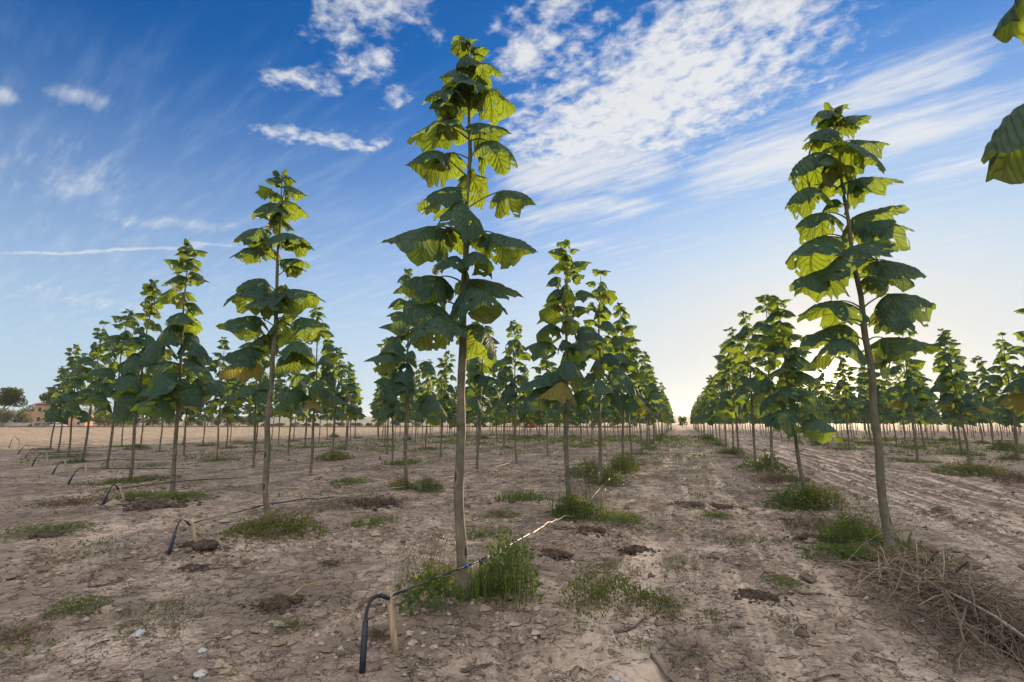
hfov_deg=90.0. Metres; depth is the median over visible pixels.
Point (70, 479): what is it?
riser hose
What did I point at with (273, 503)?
drip line
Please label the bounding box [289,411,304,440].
paulownia tree
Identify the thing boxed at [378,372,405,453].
paulownia tree
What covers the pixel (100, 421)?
field edge bush
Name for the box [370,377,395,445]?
paulownia tree
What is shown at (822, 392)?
paulownia tree
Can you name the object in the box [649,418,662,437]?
paulownia tree
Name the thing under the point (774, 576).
weed bush
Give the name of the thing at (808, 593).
dry stick
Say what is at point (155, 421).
field edge bush
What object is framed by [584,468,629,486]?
weed bush
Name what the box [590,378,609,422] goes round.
paulownia tree
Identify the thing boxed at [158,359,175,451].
paulownia tree
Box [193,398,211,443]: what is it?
paulownia tree
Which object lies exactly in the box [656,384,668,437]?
paulownia tree
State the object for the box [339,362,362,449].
paulownia tree
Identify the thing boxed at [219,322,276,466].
paulownia tree
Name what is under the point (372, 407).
paulownia tree
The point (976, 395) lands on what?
paulownia tree
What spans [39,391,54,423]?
stone pine
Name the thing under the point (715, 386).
paulownia tree
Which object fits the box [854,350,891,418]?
paulownia tree
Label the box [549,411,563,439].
paulownia tree
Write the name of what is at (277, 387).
paulownia tree
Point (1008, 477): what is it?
dry bush
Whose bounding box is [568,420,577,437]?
paulownia tree
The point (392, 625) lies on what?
wooden stake
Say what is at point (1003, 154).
paulownia tree
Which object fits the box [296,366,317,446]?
paulownia tree
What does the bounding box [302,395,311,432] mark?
paulownia tree
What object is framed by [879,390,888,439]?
paulownia tree
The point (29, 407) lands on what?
leafy tree
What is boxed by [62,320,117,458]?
paulownia tree
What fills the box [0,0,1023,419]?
sky
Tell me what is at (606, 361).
paulownia tree
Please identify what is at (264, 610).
dark soil crumbs
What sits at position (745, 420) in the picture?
paulownia tree
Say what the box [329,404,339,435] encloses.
paulownia tree
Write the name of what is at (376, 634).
dry bush
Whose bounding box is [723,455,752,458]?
dry bush
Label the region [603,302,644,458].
paulownia tree
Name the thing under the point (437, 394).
paulownia tree
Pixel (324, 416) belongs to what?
paulownia tree
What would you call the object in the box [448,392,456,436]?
paulownia tree
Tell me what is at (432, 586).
weed bush
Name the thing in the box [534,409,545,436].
paulownia tree
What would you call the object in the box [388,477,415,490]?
weed bush
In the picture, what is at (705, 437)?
weed bush
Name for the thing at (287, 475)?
drip line
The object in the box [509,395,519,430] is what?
paulownia tree
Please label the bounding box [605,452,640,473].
weed bush
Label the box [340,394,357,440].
paulownia tree
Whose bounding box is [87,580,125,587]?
dry stick
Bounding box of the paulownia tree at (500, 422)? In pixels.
[486,385,506,441]
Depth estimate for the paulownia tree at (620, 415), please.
50.58 m
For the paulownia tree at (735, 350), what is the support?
on the ground
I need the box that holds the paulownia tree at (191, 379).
[175,350,203,454]
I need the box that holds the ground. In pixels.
[0,423,1023,681]
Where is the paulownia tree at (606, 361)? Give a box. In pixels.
[559,269,632,485]
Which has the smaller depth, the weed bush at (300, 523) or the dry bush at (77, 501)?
the weed bush at (300, 523)
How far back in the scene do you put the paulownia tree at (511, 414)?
30.24 m
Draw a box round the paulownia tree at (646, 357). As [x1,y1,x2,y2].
[630,351,664,449]
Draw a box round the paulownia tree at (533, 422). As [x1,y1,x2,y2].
[521,418,534,437]
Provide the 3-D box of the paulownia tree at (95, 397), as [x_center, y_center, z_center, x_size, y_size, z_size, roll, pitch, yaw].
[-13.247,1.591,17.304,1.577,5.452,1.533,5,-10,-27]
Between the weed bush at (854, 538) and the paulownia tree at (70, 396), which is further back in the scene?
the paulownia tree at (70, 396)
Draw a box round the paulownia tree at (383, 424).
[373,377,394,442]
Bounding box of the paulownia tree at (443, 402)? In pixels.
[425,350,456,457]
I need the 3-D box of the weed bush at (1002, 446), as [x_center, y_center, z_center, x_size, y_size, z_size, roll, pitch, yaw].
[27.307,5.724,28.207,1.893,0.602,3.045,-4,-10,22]
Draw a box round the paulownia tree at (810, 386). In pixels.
[800,376,821,443]
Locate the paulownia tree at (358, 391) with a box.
[341,369,360,444]
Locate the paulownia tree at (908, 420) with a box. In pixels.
[902,392,915,438]
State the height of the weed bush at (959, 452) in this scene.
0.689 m
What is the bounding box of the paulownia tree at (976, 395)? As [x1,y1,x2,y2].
[965,378,987,440]
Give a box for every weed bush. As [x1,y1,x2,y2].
[0,521,110,542]
[27,447,55,449]
[38,593,124,620]
[54,450,98,463]
[98,618,169,645]
[110,596,217,640]
[117,597,184,618]
[124,444,152,449]
[137,490,224,502]
[187,451,250,461]
[208,511,302,542]
[241,603,324,634]
[247,509,329,539]
[314,450,354,460]
[329,439,350,449]
[329,477,374,485]
[384,516,484,595]
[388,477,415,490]
[396,561,472,616]
[412,476,445,492]
[472,526,545,607]
[484,509,524,518]
[511,460,652,521]
[548,491,593,522]
[556,567,653,617]
[564,459,610,478]
[577,556,644,576]
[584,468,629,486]
[591,510,654,529]
[604,447,645,470]
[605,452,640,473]
[634,587,685,618]
[642,550,713,573]
[654,635,706,670]
[657,525,720,536]
[694,510,739,519]
[697,531,776,548]
[701,433,714,439]
[708,437,728,445]
[715,447,748,454]
[731,532,799,548]
[732,457,781,471]
[732,459,808,481]
[750,450,790,473]
[756,572,808,589]
[759,487,968,550]
[761,479,840,511]
[791,480,850,510]
[796,541,882,568]
[818,511,894,550]
[898,438,926,449]
[910,461,1022,477]
[936,441,992,455]
[972,442,1023,459]
[987,439,1023,450]
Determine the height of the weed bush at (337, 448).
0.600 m
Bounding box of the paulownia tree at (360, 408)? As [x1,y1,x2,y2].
[351,387,365,437]
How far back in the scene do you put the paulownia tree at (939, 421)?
45.61 m
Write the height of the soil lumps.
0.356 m
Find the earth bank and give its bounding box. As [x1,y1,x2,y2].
[0,426,632,427]
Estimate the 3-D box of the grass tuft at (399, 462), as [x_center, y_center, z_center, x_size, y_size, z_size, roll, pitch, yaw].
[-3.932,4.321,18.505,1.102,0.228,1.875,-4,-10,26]
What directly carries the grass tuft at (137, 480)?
on the ground
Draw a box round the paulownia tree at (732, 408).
[712,326,750,457]
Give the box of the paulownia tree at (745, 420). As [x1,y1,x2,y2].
[740,404,748,433]
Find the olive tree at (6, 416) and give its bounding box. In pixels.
[0,408,17,424]
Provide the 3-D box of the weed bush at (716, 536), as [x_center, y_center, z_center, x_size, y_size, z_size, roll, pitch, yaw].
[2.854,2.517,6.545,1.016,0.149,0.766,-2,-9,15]
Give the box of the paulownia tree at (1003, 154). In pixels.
[981,0,1023,183]
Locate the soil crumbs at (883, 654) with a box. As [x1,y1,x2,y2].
[0,450,1023,681]
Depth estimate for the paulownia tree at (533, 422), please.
48.79 m
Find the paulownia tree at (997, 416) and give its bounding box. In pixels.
[987,384,1007,439]
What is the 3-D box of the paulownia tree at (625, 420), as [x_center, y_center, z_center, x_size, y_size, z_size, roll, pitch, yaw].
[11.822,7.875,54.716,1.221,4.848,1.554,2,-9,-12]
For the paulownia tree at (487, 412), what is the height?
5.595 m
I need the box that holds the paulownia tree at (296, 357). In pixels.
[216,169,329,520]
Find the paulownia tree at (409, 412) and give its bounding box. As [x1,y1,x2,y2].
[399,397,415,440]
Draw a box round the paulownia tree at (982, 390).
[969,355,999,444]
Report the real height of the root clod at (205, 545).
0.117 m
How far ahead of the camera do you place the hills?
2043.89 m
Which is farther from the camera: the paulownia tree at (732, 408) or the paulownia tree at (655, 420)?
the paulownia tree at (655, 420)
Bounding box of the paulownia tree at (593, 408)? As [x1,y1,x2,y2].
[579,372,601,443]
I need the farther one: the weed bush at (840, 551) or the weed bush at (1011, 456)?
the weed bush at (1011, 456)
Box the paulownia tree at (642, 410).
[614,347,651,458]
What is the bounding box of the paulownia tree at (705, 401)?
[701,388,710,438]
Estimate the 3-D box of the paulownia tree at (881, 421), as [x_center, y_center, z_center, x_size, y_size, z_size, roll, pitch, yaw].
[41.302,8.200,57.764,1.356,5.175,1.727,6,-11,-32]
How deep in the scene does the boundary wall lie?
169.61 m
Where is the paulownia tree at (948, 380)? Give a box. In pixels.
[929,328,993,465]
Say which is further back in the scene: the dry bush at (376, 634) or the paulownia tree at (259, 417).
the paulownia tree at (259, 417)
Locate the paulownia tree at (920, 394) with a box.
[884,329,938,460]
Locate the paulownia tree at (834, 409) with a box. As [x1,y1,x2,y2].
[825,380,841,437]
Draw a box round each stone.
[131,629,146,637]
[193,669,207,678]
[198,647,207,653]
[613,676,619,680]
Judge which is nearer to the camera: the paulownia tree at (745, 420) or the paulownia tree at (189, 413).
the paulownia tree at (189, 413)
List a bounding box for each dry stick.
[77,626,107,631]
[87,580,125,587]
[195,567,247,570]
[287,581,322,596]
[358,602,397,605]
[461,661,492,672]
[614,607,671,632]
[650,653,673,681]
[774,592,796,595]
[798,592,825,594]
[813,673,840,681]
[845,594,879,599]
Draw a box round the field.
[0,427,561,449]
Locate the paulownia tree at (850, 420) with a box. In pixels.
[838,382,856,440]
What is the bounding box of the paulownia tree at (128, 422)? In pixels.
[111,414,139,444]
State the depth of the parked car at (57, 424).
170.12 m
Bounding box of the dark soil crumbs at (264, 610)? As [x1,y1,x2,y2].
[22,497,824,615]
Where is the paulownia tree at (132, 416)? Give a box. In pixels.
[130,367,153,449]
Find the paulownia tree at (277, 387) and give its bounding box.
[271,376,285,443]
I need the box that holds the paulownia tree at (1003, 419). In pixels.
[996,390,1023,441]
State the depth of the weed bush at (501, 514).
8.52 m
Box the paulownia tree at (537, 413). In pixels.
[532,410,545,442]
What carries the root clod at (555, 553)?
on the ground
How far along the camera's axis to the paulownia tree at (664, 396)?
51.88 m
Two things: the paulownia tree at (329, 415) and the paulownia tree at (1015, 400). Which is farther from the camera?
the paulownia tree at (329, 415)
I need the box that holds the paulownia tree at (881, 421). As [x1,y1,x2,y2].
[879,416,888,436]
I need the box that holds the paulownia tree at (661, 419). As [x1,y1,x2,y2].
[644,387,664,439]
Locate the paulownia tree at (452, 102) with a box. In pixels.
[381,35,536,600]
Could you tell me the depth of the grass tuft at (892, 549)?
5.37 m
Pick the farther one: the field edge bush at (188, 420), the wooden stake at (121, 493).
the field edge bush at (188, 420)
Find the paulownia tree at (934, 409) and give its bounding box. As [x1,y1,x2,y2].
[925,386,938,436]
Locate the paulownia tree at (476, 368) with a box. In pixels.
[451,321,508,469]
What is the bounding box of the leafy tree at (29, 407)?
[15,405,34,413]
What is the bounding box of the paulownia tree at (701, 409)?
[698,386,707,434]
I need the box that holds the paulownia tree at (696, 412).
[695,397,701,432]
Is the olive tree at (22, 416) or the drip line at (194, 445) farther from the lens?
the olive tree at (22, 416)
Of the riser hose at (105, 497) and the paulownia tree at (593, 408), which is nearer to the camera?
the riser hose at (105, 497)
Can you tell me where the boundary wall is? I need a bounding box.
[0,423,34,425]
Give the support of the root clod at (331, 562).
on the ground
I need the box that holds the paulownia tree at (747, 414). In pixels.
[744,412,755,434]
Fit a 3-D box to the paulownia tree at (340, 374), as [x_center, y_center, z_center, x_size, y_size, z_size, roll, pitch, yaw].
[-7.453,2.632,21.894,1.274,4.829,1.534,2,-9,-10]
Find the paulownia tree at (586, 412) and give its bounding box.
[568,369,591,444]
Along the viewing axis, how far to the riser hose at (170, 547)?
5.80 m
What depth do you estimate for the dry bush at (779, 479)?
12.72 m
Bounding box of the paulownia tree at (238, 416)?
[225,403,244,441]
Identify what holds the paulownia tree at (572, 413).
on the ground
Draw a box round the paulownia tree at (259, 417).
[241,371,273,451]
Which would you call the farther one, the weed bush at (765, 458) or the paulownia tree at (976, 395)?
the paulownia tree at (976, 395)
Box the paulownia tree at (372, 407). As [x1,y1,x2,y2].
[370,384,380,437]
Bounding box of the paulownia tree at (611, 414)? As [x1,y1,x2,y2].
[601,377,613,439]
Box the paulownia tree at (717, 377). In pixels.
[709,360,730,447]
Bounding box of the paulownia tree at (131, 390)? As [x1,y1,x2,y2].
[108,279,175,480]
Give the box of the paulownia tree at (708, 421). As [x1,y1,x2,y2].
[703,379,725,441]
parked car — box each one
[39,423,51,425]
[50,423,66,425]
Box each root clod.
[30,530,64,537]
[110,499,173,510]
[178,563,203,570]
[179,539,224,551]
[257,593,308,609]
[323,559,341,564]
[357,497,396,506]
[539,547,570,558]
[568,526,605,533]
[615,544,652,554]
[676,501,700,505]
[696,502,735,507]
[732,587,780,602]
[794,532,827,542]
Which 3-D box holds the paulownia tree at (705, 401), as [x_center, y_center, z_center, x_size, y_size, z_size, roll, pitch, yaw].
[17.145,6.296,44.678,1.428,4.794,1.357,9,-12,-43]
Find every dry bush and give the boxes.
[0,618,62,645]
[28,493,117,508]
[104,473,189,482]
[302,491,415,512]
[367,621,399,642]
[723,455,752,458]
[741,472,815,484]
[769,509,901,536]
[929,464,998,471]
[974,469,1023,484]
[991,457,1022,460]
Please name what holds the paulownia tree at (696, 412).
on the ground
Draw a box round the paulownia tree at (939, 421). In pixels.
[921,386,940,438]
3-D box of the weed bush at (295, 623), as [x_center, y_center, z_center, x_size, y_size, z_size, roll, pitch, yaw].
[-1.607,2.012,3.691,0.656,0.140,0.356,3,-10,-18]
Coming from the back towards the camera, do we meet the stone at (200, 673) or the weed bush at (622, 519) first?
the weed bush at (622, 519)
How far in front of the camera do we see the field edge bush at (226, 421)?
172.90 m
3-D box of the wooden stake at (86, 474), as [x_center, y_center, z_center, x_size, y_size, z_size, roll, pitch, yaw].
[-10.409,3.305,12.535,0.195,0.527,0.054,0,-9,3]
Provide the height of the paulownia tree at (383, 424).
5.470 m
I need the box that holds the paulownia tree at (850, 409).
[830,352,860,449]
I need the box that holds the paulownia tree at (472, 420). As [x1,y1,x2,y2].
[468,391,489,425]
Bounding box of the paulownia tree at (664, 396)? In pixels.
[658,382,670,435]
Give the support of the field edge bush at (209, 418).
on the ground
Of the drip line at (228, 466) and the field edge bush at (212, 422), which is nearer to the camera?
the drip line at (228, 466)
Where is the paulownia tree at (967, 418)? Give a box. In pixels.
[963,411,980,439]
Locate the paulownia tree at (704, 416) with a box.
[700,375,716,439]
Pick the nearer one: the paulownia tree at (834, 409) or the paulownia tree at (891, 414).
the paulownia tree at (891, 414)
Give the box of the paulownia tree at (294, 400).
[274,307,346,475]
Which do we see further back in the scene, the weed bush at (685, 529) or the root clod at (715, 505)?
the root clod at (715, 505)
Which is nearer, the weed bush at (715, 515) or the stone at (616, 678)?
the stone at (616, 678)
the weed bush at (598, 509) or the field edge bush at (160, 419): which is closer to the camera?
the weed bush at (598, 509)
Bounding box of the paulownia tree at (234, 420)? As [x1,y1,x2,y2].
[214,379,242,446]
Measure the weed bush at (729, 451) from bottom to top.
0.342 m
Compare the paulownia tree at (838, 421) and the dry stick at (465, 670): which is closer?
the dry stick at (465, 670)
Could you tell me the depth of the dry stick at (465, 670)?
3.12 m
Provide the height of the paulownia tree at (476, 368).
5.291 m
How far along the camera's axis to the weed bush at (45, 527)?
7.12 m
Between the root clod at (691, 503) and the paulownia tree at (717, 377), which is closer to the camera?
the root clod at (691, 503)
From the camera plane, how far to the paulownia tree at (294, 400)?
14.60 m
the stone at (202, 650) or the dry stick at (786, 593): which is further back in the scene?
the dry stick at (786, 593)
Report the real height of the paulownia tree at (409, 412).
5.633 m
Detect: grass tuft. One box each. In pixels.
[31,450,86,453]
[39,454,105,458]
[77,474,177,485]
[102,488,169,499]
[195,443,222,445]
[231,441,263,443]
[286,445,328,448]
[342,512,397,528]
[378,458,421,464]
[450,555,518,605]
[466,525,499,540]
[491,485,550,503]
[569,444,595,447]
[849,537,963,573]
[887,456,949,463]
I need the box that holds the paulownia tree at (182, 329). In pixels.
[129,238,230,492]
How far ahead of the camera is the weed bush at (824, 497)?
8.93 m
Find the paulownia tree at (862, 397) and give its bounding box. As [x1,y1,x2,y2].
[856,366,881,442]
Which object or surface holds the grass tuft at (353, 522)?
on the ground
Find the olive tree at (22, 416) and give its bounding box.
[10,412,32,422]
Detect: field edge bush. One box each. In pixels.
[94,414,104,425]
[101,413,111,425]
[131,414,146,425]
[144,417,151,425]
[148,418,158,425]
[157,417,165,425]
[186,415,197,425]
[197,419,205,425]
[204,414,213,425]
[210,413,221,425]
[221,417,235,425]
[236,417,246,425]
[335,421,345,425]
[351,422,362,425]
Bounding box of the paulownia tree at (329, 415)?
[317,408,334,439]
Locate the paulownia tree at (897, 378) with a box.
[892,375,907,440]
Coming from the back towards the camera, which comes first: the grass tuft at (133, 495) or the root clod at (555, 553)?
the grass tuft at (133, 495)
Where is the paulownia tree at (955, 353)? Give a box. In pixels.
[932,339,978,452]
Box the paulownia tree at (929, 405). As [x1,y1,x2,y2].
[913,370,935,441]
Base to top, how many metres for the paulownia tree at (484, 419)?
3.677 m
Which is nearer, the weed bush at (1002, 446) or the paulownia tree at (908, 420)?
the weed bush at (1002, 446)
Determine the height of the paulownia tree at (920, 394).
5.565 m
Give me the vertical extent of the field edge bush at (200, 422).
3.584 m
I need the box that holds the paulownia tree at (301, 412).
[272,338,308,454]
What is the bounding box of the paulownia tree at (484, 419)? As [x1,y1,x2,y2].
[473,413,488,438]
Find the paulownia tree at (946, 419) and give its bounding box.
[935,391,954,437]
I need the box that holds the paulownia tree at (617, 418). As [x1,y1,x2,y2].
[606,406,621,437]
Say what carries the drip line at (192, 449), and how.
on the ground
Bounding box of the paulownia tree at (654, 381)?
[641,364,658,443]
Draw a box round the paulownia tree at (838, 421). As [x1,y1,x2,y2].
[834,387,842,436]
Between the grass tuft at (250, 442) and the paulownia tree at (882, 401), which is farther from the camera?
the grass tuft at (250, 442)
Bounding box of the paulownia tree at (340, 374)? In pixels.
[321,347,354,457]
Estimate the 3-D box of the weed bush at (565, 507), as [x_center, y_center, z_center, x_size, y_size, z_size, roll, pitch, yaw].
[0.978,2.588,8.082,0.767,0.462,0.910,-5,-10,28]
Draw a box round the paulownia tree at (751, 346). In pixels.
[734,294,816,477]
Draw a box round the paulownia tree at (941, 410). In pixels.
[939,391,959,439]
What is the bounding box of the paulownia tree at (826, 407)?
[820,394,829,416]
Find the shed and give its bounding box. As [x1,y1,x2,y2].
[68,415,94,425]
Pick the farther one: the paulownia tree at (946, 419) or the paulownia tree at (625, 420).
the paulownia tree at (625, 420)
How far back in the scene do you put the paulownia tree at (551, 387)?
8.81 m
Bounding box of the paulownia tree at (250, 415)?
[241,374,267,426]
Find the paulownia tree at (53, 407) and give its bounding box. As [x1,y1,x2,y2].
[44,360,84,452]
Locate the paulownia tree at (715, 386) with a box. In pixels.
[712,339,743,452]
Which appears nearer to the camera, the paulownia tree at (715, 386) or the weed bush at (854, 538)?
the weed bush at (854, 538)
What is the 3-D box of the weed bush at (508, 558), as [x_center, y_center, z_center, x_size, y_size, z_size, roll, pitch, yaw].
[-0.068,1.956,4.503,0.716,0.584,0.849,5,-10,-29]
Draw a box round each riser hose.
[67,467,84,484]
[101,484,118,504]
[167,519,190,554]
[359,593,389,673]
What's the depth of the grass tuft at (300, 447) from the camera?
31.20 m
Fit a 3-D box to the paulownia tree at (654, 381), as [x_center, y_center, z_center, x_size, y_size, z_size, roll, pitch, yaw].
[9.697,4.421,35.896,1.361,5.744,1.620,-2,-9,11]
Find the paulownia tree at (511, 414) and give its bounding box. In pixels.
[489,355,519,446]
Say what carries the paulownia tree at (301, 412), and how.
on the ground
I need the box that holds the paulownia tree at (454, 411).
[446,386,466,428]
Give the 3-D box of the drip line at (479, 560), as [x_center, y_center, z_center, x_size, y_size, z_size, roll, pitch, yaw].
[8.008,6.062,29.828,0.224,0.371,56.680,-3,-10,18]
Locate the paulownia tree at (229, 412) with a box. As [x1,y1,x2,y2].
[202,336,243,459]
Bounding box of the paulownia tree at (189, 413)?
[173,376,196,442]
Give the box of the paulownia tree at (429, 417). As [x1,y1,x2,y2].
[425,383,433,437]
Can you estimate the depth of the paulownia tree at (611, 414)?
43.05 m
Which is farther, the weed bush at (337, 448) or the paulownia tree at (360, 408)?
the paulownia tree at (360, 408)
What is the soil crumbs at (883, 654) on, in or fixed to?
on the ground
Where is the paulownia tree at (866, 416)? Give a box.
[857,386,870,437]
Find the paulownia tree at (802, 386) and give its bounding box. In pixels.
[789,385,810,442]
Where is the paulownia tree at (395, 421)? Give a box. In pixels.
[390,398,398,434]
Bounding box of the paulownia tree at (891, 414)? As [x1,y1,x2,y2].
[880,375,905,445]
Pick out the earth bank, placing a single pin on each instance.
(301, 426)
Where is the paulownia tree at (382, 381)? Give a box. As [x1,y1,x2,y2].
[369,337,418,464]
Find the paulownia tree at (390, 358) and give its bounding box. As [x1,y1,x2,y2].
[363,268,447,487]
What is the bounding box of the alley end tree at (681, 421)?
[678,416,687,425]
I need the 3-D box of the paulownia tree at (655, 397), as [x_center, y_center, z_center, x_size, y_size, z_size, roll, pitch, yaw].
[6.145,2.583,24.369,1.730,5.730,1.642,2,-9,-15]
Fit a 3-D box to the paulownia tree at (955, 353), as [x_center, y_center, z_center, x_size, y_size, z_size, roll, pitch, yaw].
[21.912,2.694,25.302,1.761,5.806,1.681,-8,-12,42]
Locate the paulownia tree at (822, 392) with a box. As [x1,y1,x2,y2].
[813,368,834,446]
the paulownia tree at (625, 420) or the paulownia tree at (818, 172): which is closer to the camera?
the paulownia tree at (818, 172)
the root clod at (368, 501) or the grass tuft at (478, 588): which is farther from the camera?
the root clod at (368, 501)
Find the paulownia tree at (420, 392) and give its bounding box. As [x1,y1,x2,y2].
[410,359,438,447]
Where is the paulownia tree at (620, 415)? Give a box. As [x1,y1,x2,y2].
[611,412,621,436]
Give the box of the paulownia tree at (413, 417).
[409,372,424,443]
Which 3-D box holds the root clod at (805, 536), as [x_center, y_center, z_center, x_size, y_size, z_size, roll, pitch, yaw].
[3.923,2.584,6.684,0.437,0.130,0.448,7,-11,-36]
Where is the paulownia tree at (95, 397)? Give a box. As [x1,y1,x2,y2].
[86,308,141,467]
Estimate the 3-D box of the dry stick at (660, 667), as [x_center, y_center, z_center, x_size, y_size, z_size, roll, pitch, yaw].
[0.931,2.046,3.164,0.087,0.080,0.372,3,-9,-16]
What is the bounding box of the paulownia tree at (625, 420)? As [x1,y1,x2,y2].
[615,393,627,424]
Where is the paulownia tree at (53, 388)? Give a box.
[42,366,68,448]
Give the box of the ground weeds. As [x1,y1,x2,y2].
[0,433,1023,659]
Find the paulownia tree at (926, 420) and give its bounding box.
[904,365,938,449]
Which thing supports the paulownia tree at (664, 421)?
on the ground
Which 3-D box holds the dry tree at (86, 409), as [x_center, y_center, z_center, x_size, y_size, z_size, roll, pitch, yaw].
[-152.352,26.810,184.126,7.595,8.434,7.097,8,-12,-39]
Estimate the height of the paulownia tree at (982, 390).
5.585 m
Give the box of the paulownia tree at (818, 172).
[784,102,937,551]
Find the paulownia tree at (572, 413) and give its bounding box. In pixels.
[551,365,575,449]
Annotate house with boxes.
[22,401,67,425]
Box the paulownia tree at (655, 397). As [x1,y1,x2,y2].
[624,336,663,451]
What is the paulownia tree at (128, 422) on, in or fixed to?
on the ground
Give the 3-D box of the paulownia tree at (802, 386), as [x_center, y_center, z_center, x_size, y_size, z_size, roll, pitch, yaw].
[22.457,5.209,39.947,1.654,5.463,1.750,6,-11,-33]
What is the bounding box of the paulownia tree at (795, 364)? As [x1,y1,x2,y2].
[746,295,844,490]
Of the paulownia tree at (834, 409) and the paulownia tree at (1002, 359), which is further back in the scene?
the paulownia tree at (834, 409)
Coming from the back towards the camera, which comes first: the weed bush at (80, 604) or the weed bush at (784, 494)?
the weed bush at (784, 494)
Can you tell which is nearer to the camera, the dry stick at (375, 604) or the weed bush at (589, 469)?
the dry stick at (375, 604)
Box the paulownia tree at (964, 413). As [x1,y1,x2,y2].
[963,392,978,436]
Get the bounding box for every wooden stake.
[84,465,88,483]
[118,486,124,498]
[189,519,197,542]
[385,586,398,653]
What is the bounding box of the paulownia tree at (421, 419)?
[418,385,425,437]
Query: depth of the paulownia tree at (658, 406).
32.09 m
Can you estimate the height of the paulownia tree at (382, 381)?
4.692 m
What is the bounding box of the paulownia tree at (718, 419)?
[705,373,726,445]
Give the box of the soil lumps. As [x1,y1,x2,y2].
[0,442,1023,681]
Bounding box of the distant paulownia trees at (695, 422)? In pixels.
[486,396,1020,433]
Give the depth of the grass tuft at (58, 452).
25.86 m
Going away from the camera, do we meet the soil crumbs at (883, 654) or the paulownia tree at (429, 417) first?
the soil crumbs at (883, 654)
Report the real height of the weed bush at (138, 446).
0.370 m
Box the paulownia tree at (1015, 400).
[995,301,1023,413]
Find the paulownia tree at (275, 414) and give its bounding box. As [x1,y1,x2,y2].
[271,383,282,438]
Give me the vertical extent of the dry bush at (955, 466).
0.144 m
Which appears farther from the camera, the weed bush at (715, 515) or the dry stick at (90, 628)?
the weed bush at (715, 515)
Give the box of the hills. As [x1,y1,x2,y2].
[1,415,995,422]
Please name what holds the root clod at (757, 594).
on the ground
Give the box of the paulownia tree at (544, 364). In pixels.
[532,352,564,454]
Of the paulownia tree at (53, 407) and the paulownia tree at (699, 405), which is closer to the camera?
the paulownia tree at (53, 407)
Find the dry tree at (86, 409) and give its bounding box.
[82,406,97,416]
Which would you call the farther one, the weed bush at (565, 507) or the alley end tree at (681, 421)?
the alley end tree at (681, 421)
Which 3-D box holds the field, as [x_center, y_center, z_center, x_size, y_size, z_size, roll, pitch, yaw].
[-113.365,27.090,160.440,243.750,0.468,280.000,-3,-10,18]
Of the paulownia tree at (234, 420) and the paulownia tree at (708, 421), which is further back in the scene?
the paulownia tree at (708, 421)
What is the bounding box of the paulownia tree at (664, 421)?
[663,397,671,433]
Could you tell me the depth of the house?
188.38 m
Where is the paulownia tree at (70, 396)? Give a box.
[44,344,94,456]
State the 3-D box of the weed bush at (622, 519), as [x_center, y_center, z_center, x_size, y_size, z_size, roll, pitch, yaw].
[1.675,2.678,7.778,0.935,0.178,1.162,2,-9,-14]
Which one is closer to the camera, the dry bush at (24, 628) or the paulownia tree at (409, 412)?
the dry bush at (24, 628)
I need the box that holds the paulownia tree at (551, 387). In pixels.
[516,239,607,515]
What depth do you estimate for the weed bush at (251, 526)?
6.58 m
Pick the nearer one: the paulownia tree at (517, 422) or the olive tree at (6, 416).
the paulownia tree at (517, 422)
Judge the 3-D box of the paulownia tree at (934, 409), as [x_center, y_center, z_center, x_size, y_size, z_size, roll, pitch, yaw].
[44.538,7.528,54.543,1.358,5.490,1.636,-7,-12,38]
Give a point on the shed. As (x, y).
(75, 422)
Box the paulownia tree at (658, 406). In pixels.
[640,363,662,445]
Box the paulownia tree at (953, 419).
[942,391,962,445]
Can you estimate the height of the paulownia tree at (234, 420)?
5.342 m
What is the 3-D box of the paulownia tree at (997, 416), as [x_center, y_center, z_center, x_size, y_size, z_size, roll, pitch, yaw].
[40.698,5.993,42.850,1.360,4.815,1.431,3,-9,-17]
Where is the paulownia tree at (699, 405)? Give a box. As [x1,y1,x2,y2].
[697,394,705,434]
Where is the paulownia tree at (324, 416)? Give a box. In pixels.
[315,380,328,441]
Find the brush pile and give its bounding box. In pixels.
[826,518,1023,681]
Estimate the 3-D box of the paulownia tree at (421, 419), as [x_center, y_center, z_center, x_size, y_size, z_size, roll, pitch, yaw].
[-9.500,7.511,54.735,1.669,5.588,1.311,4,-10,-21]
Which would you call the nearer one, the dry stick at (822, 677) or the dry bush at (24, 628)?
the dry stick at (822, 677)
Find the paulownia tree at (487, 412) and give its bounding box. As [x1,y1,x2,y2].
[465,359,495,450]
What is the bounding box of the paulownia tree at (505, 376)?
[497,320,535,462]
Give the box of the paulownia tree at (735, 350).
[725,311,777,461]
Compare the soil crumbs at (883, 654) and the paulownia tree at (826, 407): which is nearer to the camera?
the soil crumbs at (883, 654)
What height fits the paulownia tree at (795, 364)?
4.081 m
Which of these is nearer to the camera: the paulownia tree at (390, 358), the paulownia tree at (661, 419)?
the paulownia tree at (390, 358)
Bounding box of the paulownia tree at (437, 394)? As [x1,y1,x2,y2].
[436,374,449,427]
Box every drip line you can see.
[29,435,411,448]
[48,437,451,454]
[49,434,398,445]
[66,436,506,462]
[96,435,445,450]
[98,435,555,468]
[119,435,588,488]
[190,441,602,523]
[392,441,656,595]
[710,444,1023,637]
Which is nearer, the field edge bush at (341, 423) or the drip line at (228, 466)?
the drip line at (228, 466)
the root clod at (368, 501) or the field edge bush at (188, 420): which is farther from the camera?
the field edge bush at (188, 420)
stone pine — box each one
[0,387,27,418]
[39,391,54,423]
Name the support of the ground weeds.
on the ground
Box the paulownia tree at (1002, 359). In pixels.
[981,332,1023,458]
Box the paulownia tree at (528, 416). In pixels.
[514,364,532,444]

